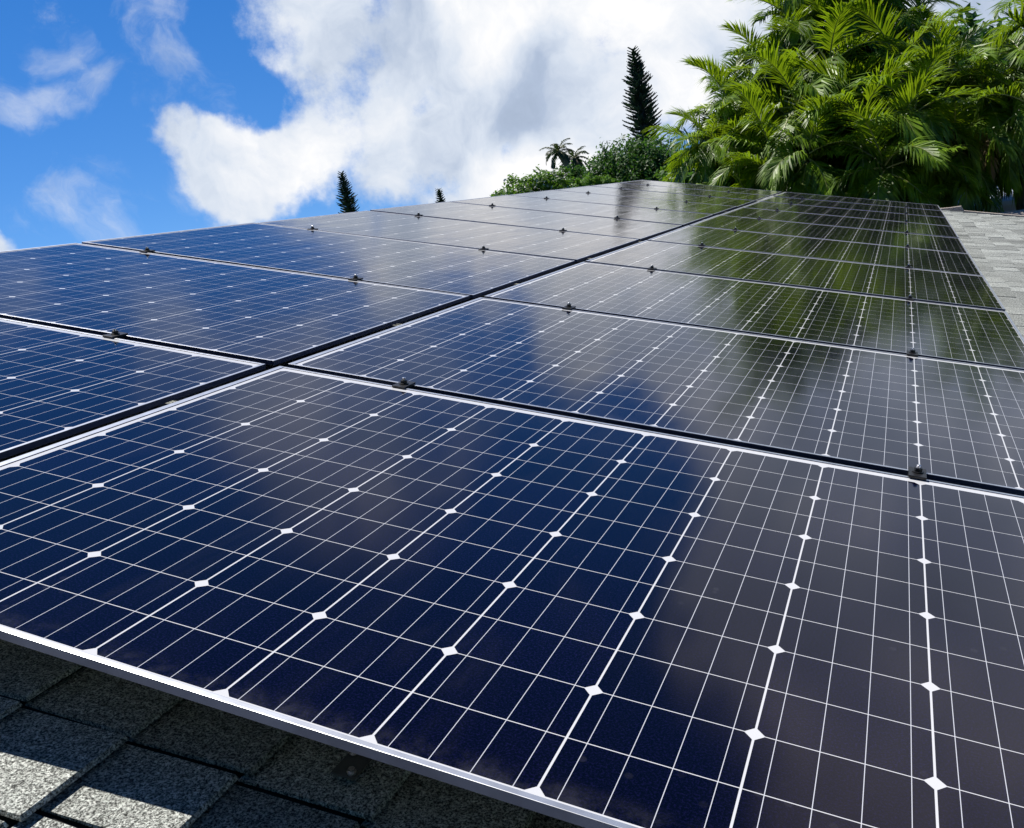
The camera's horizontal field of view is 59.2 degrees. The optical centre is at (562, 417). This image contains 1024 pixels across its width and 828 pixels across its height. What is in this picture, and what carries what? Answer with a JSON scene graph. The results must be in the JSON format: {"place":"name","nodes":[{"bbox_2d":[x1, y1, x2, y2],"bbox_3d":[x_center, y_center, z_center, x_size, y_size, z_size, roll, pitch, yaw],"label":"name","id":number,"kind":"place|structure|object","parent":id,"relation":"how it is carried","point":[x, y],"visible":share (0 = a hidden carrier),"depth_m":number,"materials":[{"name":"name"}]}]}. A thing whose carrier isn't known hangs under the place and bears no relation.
{"place":"outdoors","nodes":[
{"label":"outdoors","id":0,"kind":"place"},
{"bbox_2d":[0,0,1023,250],"label":"sky","id":1,"kind":"structure","parent":0,"point":[119,118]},
{"bbox_2d":[661,62,783,182],"bbox_3d":[4.723,-4.839,18.637,6.136,5.484,3.500,-4,14,22],"label":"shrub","id":2,"kind":"object","parent":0,"point":[689,176],"depth_m":18.92,"materials":[{"name":"green plant"}]},
{"bbox_2d":[954,14,1023,70],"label":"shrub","id":3,"kind":"object","parent":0,"point":[982,32],"depth_m":20.06,"materials":[{"name":"green plant"}]},
{"bbox_3d":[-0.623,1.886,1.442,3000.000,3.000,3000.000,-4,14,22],"label":"ground","id":4,"kind":"structure","parent":0,"visible":0},
{"bbox_2d":[336,171,359,213],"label":"norfolk pine","id":5,"kind":"object","parent":4,"relation":"on","point":[346,201],"visible":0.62,"depth_m":79.42,"materials":[{"name":"green plant"}]},
{"bbox_2d":[435,188,444,202],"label":"norfolk pine","id":6,"kind":"object","parent":4,"relation":"on","point":[439,195],"visible":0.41,"depth_m":87.42,"materials":[{"name":"green plant"}]},
{"bbox_2d":[0,194,1023,827],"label":"house","id":7,"kind":"structure","parent":4,"relation":"on","point":[82,746],"depth_m":0.93,"materials":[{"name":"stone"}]},
{"bbox_2d":[331,752,371,780],"bbox_3d":[-0.216,0.356,0.928,0.027,0.009,0.039,10,19,18],"label":"roof flashing","id":8,"kind":"object","parent":7,"relation":"attached to","point":[350,766],"visible":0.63,"depth_m":0.93,"materials":[{"name":"black metal"}]},
{"bbox_3d":[0.353,-1.208,5.768,0.080,0.117,10.092,10,19,18],"label":"rail","id":9,"kind":"object","parent":7,"relation":"attached to","visible":0},
{"bbox_2d":[102,328,127,338],"bbox_3d":[-1.033,-0.192,2.080,0.029,0.029,0.047,10,19,18],"label":"panel clamp","id":10,"kind":"object","parent":9,"relation":"on","point":[115,333],"visible":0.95,"depth_m":2.07,"materials":[{"name":"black metal"}]},
{"bbox_2d":[0,318,265,459],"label":"solar panel","id":11,"kind":"object","parent":9,"relation":"on","point":[57,383],"visible":1,"depth_m":1.77,"materials":[{"name":"glass"}]},
{"bbox_2d":[0,243,469,365],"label":"solar panel","id":12,"kind":"object","parent":9,"relation":"on","point":[273,317],"visible":1,"depth_m":2.52,"materials":[{"name":"glass"}]},
{"bbox_2d":[82,223,574,297],"bbox_3d":[-0.875,-0.652,3.569,1.620,0.013,0.985,10,19,18],"label":"solar panel","id":13,"kind":"object","parent":9,"relation":"on","point":[472,273],"visible":0.91,"depth_m":3.47,"materials":[{"name":"glass"}]},
{"bbox_2d":[348,274,362,280],"bbox_3d":[-0.687,-0.462,2.992,0.029,0.029,0.047,10,19,18],"label":"panel clamp","id":14,"kind":"object","parent":9,"relation":"on","point":[355,278],"visible":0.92,"depth_m":2.98,"materials":[{"name":"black metal"}]},
{"bbox_2d":[259,211,638,261],"bbox_3d":[-0.528,-0.922,4.481,1.620,0.015,0.985,10,19,18],"label":"solar panel","id":15,"kind":"object","parent":9,"relation":"on","point":[575,246],"visible":0.84,"depth_m":4.40,"materials":[{"name":"glass"}]},
{"bbox_2d":[370,202,681,240],"bbox_3d":[-0.182,-1.192,5.394,1.620,0.016,0.985,10,18,18],"label":"solar panel","id":16,"kind":"object","parent":9,"relation":"on","point":[633,229],"visible":0.96,"depth_m":5.33,"materials":[{"name":"glass"}]},
{"bbox_2d":[450,195,712,225],"bbox_3d":[0.164,-1.462,6.306,1.620,0.016,0.985,10,19,18],"label":"solar panel","id":17,"kind":"object","parent":9,"relation":"on","point":[682,218],"visible":0.9,"depth_m":6.25,"materials":[{"name":"glass"}]},
{"bbox_2d":[557,186,754,207],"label":"solar panel","id":18,"kind":"object","parent":9,"relation":"on","point":[666,196],"visible":0.91,"depth_m":8.12,"materials":[{"name":"glass"}]},
{"bbox_2d":[620,180,781,196],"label":"solar panel","id":19,"kind":"object","parent":9,"relation":"on","point":[709,187],"visible":0.91,"depth_m":9.94,"materials":[{"name":"glass"}]},
{"bbox_2d":[490,164,573,196],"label":"broadleaf tree","id":20,"kind":"object","parent":4,"relation":"on","point":[545,180],"visible":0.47,"depth_m":35.71,"materials":[{"name":"green plant"}]},
{"bbox_2d":[539,138,575,170],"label":"coconut palm","id":21,"kind":"object","parent":4,"relation":"on","point":[556,152],"visible":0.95,"depth_m":47.45,"materials":[{"name":"green plant"}]},
{"bbox_2d":[553,160,585,188],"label":"broadleaf tree","id":22,"kind":"object","parent":4,"relation":"on","point":[577,171],"visible":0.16,"depth_m":38.28,"materials":[{"name":"green plant"}]},
{"bbox_2d":[558,146,588,169],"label":"coconut palm","id":23,"kind":"object","parent":4,"relation":"on","point":[576,159],"visible":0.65,"depth_m":48.24,"materials":[{"name":"green plant"}]},
{"bbox_2d":[571,173,614,187],"bbox_3d":[1.137,-6.620,29.344,1.667,2.770,1.004,-4,14,22],"label":"shrub","id":24,"kind":"object","parent":4,"relation":"on","point":[592,180],"visible":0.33,"depth_m":28.88,"materials":[{"name":"green plant"}]},
{"bbox_2d":[580,129,691,183],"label":"broadleaf tree","id":25,"kind":"object","parent":4,"relation":"on","point":[631,162],"visible":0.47,"depth_m":31.85,"materials":[{"name":"green plant"}]},
{"bbox_2d":[621,46,667,155],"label":"norfolk pine","id":26,"kind":"object","parent":4,"relation":"on","point":[643,118],"visible":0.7,"depth_m":53.76,"materials":[{"name":"green plant"}]},
{"bbox_2d":[653,161,689,181],"bbox_3d":[3.335,-4.786,22.467,1.764,3.353,1.033,-8,13,7],"label":"shrub","id":27,"kind":"object","parent":4,"relation":"on","point":[659,176],"visible":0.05,"depth_m":22.21,"materials":[{"name":"green plant"}]},
{"bbox_2d":[643,55,783,186],"bbox_3d":[2.927,-3.396,15.386,2.456,5.465,2.696,-4,14,22],"label":"palm tree","id":28,"kind":"object","parent":4,"relation":"on","point":[708,158],"visible":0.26,"depth_m":14.68,"materials":[{"name":"green plant"}]},
{"bbox_2d":[665,98,764,185],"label":"palm tree","id":29,"kind":"object","parent":4,"relation":"on","point":[710,170],"visible":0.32,"depth_m":14.43,"materials":[{"name":"green plant"}]},
{"bbox_2d":[678,5,814,147],"bbox_3d":[3.418,-3.829,15.715,2.587,5.863,1.927,-4,14,22],"label":"palm tree","id":30,"kind":"object","parent":4,"relation":"on","point":[737,67],"visible":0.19,"depth_m":14.94,"materials":[{"name":"green plant"}]},
{"bbox_2d":[696,80,850,193],"bbox_3d":[3.355,-2.687,13.957,2.813,4.783,2.246,-4,14,22],"label":"palm tree","id":31,"kind":"object","parent":4,"relation":"on","point":[752,102],"visible":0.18,"depth_m":13.12,"materials":[{"name":"green plant"}]},
{"bbox_2d":[716,91,889,196],"bbox_3d":[3.619,-2.420,13.370,2.342,4.460,2.244,-9,13,4],"label":"palm tree","id":32,"kind":"object","parent":4,"relation":"on","point":[809,181],"visible":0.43,"depth_m":12.57,"materials":[{"name":"green plant"}]},
{"bbox_2d":[727,0,890,116],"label":"palm tree","id":33,"kind":"object","parent":4,"relation":"on","point":[818,4],"visible":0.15,"depth_m":14.73,"materials":[{"name":"green plant"}]},
{"bbox_2d":[705,40,913,191],"bbox_3d":[3.924,-3.196,14.165,3.560,5.423,2.865,-4,14,22],"label":"palm tree","id":34,"kind":"object","parent":4,"relation":"on","point":[793,83],"visible":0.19,"depth_m":13.32,"materials":[{"name":"green plant"}]},
{"bbox_2d":[720,0,911,181],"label":"palm tree","id":35,"kind":"object","parent":4,"relation":"on","point":[844,51],"visible":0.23,"depth_m":13.69,"materials":[{"name":"green plant"}]},
{"bbox_2d":[736,0,917,90],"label":"palm tree","id":36,"kind":"object","parent":4,"relation":"on","point":[758,16],"visible":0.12,"depth_m":14.98,"materials":[{"name":"green plant"}]},
{"bbox_2d":[785,0,945,69],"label":"palm tree","id":37,"kind":"object","parent":4,"relation":"on","point":[860,24],"visible":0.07,"depth_m":14.47,"materials":[{"name":"green plant"}]},
{"bbox_2d":[786,44,984,204],"bbox_3d":[4.811,-2.950,13.370,2.817,5.052,3.085,-4,14,22],"label":"palm tree","id":38,"kind":"object","parent":4,"relation":"on","point":[910,131],"visible":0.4,"depth_m":12.39,"materials":[{"name":"green plant"}]},
{"bbox_2d":[827,129,953,202],"bbox_3d":[4.717,-2.292,13.269,2.020,3.879,2.633,-13,13,-13],"label":"palm tree","id":39,"kind":"object","parent":4,"relation":"on","point":[931,190],"visible":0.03,"depth_m":12.29,"materials":[{"name":"green plant"}]},
{"bbox_2d":[826,0,977,176],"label":"palm tree","id":40,"kind":"object","parent":4,"relation":"on","point":[879,29],"visible":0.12,"depth_m":13.33,"materials":[{"name":"green plant"}]},
{"bbox_2d":[810,96,994,207],"bbox_3d":[4.865,-2.362,12.797,2.520,4.233,2.348,-19,16,-35],"label":"palm tree","id":41,"kind":"object","parent":4,"relation":"on","point":[881,192],"visible":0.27,"depth_m":12.07,"materials":[{"name":"green plant"}]},
{"bbox_2d":[847,0,993,88],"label":"palm tree","id":42,"kind":"object","parent":4,"relation":"on","point":[917,17],"visible":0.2,"depth_m":14.34,"materials":[{"name":"green plant"}]},
{"bbox_2d":[834,40,1023,212],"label":"palm tree","id":43,"kind":"object","parent":4,"relation":"on","point":[966,200],"visible":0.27,"depth_m":12.43,"materials":[{"name":"green plant"}]},
{"bbox_2d":[885,14,1023,202],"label":"palm tree","id":44,"kind":"object","parent":4,"relation":"on","point":[988,55],"visible":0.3,"depth_m":12.93,"materials":[{"name":"green plant"}]},
{"bbox_2d":[906,0,1022,139],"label":"palm tree","id":45,"kind":"object","parent":4,"relation":"on","point":[970,17],"visible":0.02,"depth_m":16.32,"materials":[{"name":"green plant"}]},
{"bbox_2d":[942,32,1023,209],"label":"palm tree","id":46,"kind":"object","parent":4,"relation":"on","point":[1009,174],"visible":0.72,"depth_m":12.59,"materials":[{"name":"green plant"}]},
{"bbox_2d":[957,180,1015,211],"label":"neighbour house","id":47,"kind":"structure","parent":4,"relation":"on","point":[1007,204],"depth_m":15.63,"materials":[{"name":"grey"}]},
{"bbox_2d":[952,0,1023,208],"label":"palm tree","id":48,"kind":"object","parent":4,"relation":"on","point":[1010,14],"visible":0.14,"depth_m":13.26,"materials":[{"name":"green plant"}]},
{"bbox_2d":[978,0,1023,90],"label":"palm tree","id":49,"kind":"object","parent":4,"relation":"on","point":[999,5],"visible":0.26,"depth_m":13.37,"materials":[{"name":"green plant"}]},
{"bbox_3d":[1.995,-0.922,5.230,0.080,0.117,10.092,10,19,18],"label":"rail","id":50,"kind":"object","parent":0,"visible":0},
{"bbox_2d":[0,366,1023,827],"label":"solar panel","id":51,"kind":"object","parent":50,"relation":"on","point":[582,622],"visible":1,"depth_m":1.05,"materials":[{"name":"glass"}]},
{"bbox_2d":[288,297,1023,495],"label":"solar panel","id":52,"kind":"object","parent":50,"relation":"on","point":[952,422],"visible":0.86,"depth_m":2.01,"materials":[{"name":"glass"}]},
{"bbox_2d":[484,262,1023,369],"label":"solar panel","id":53,"kind":"object","parent":50,"relation":"on","point":[981,336],"visible":0.82,"depth_m":2.95,"materials":[{"name":"glass"}]},
{"bbox_2d":[648,225,982,275],"bbox_3d":[1.371,-0.921,4.885,1.620,0.020,0.985,10,19,18],"label":"solar panel","id":54,"kind":"object","parent":50,"relation":"on","point":[916,258],"visible":0.83,"depth_m":4.82,"materials":[{"name":"glass"}]},
{"bbox_2d":[690,215,968,253],"bbox_3d":[1.717,-1.191,5.797,1.620,0.014,0.985,10,19,18],"label":"solar panel","id":55,"kind":"object","parent":50,"relation":"on","point":[918,241],"visible":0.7,"depth_m":5.75,"materials":[{"name":"glass"}]},
{"bbox_2d":[906,294,913,299],"bbox_3d":[1.302,-0.446,3.366,0.029,0.029,0.047,10,19,18],"label":"panel clamp","id":56,"kind":"object","parent":50,"relation":"on","point":[909,297],"visible":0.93,"depth_m":3.36,"materials":[{"name":"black metal"}]},
{"bbox_2d":[906,348,917,356],"bbox_3d":[0.955,-0.175,2.454,0.029,0.029,0.047,10,19,18],"label":"panel clamp","id":57,"kind":"object","parent":50,"relation":"on","point":[912,352],"visible":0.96,"depth_m":2.45,"materials":[{"name":"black metal"}]},
{"bbox_2d":[907,464,926,479],"bbox_3d":[0.609,0.095,1.542,0.029,0.029,0.047,10,19,18],"label":"panel clamp","id":58,"kind":"object","parent":50,"relation":"on","point":[918,472],"visible":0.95,"depth_m":1.53,"materials":[{"name":"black metal"}]},
{"bbox_3d":[1.061,-1.085,5.536,0.080,0.117,10.092,10,19,18],"label":"rail","id":59,"kind":"object","parent":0,"visible":0},
{"bbox_2d":[392,377,415,388],"bbox_3d":[-0.325,-0.068,1.848,0.029,0.029,0.047,10,19,18],"label":"panel clamp","id":60,"kind":"object","parent":59,"relation":"on","point":[403,383],"visible":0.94,"depth_m":1.84,"materials":[{"name":"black metal"}]},
{"bbox_2d":[562,302,575,309],"bbox_3d":[0.021,-0.338,2.760,0.029,0.029,0.047,10,19,18],"label":"panel clamp","id":61,"kind":"object","parent":59,"relation":"on","point":[568,306],"visible":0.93,"depth_m":2.75,"materials":[{"name":"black metal"}]},
{"bbox_2d":[585,240,1005,310],"bbox_3d":[1.025,-0.651,3.972,1.620,0.016,0.985,10,19,18],"label":"solar panel","id":62,"kind":"object","parent":59,"relation":"on","point":[959,289],"visible":0.81,"depth_m":3.88,"materials":[{"name":"glass"}]},
{"bbox_2d":[720,207,958,237],"bbox_3d":[2.063,-1.462,6.709,1.620,0.015,0.985,10,19,18],"label":"solar panel","id":63,"kind":"object","parent":59,"relation":"on","point":[891,226],"visible":0.91,"depth_m":6.67,"materials":[{"name":"glass"}]},
{"bbox_2d":[744,201,950,225],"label":"solar panel","id":64,"kind":"object","parent":59,"relation":"on","point":[933,220],"visible":0.8,"depth_m":7.60,"materials":[{"name":"glass"}]},
{"bbox_2d":[761,196,945,216],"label":"solar panel","id":65,"kind":"object","parent":59,"relation":"on","point":[869,207],"visible":0.78,"depth_m":8.50,"materials":[{"name":"glass"}]},
{"bbox_2d":[774,192,941,210],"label":"solar panel","id":66,"kind":"object","parent":59,"relation":"on","point":[857,200],"visible":0.91,"depth_m":9.41,"materials":[{"name":"glass"}]},
{"bbox_3d":[-0.464,-1.350,6.036,0.080,0.117,10.092,10,19,18],"label":"rail","id":67,"kind":"object","parent":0,"visible":0},
{"bbox_2d":[139,247,154,252],"bbox_3d":[-1.504,-0.604,3.260,0.029,0.029,0.047,10,19,18],"label":"panel clamp","id":68,"kind":"object","parent":67,"relation":"on","point":[147,250],"visible":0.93,"depth_m":3.25,"materials":[{"name":"black metal"}]},
{"bbox_2d":[513,190,736,214],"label":"solar panel","id":69,"kind":"object","parent":67,"relation":"on","point":[705,208],"visible":0.92,"depth_m":7.18,"materials":[{"name":"glass"}]},
{"bbox_2d":[592,183,769,200],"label":"solar panel","id":70,"kind":"object","parent":67,"relation":"on","point":[733,195],"visible":0.92,"depth_m":9.01,"materials":[{"name":"glass"}]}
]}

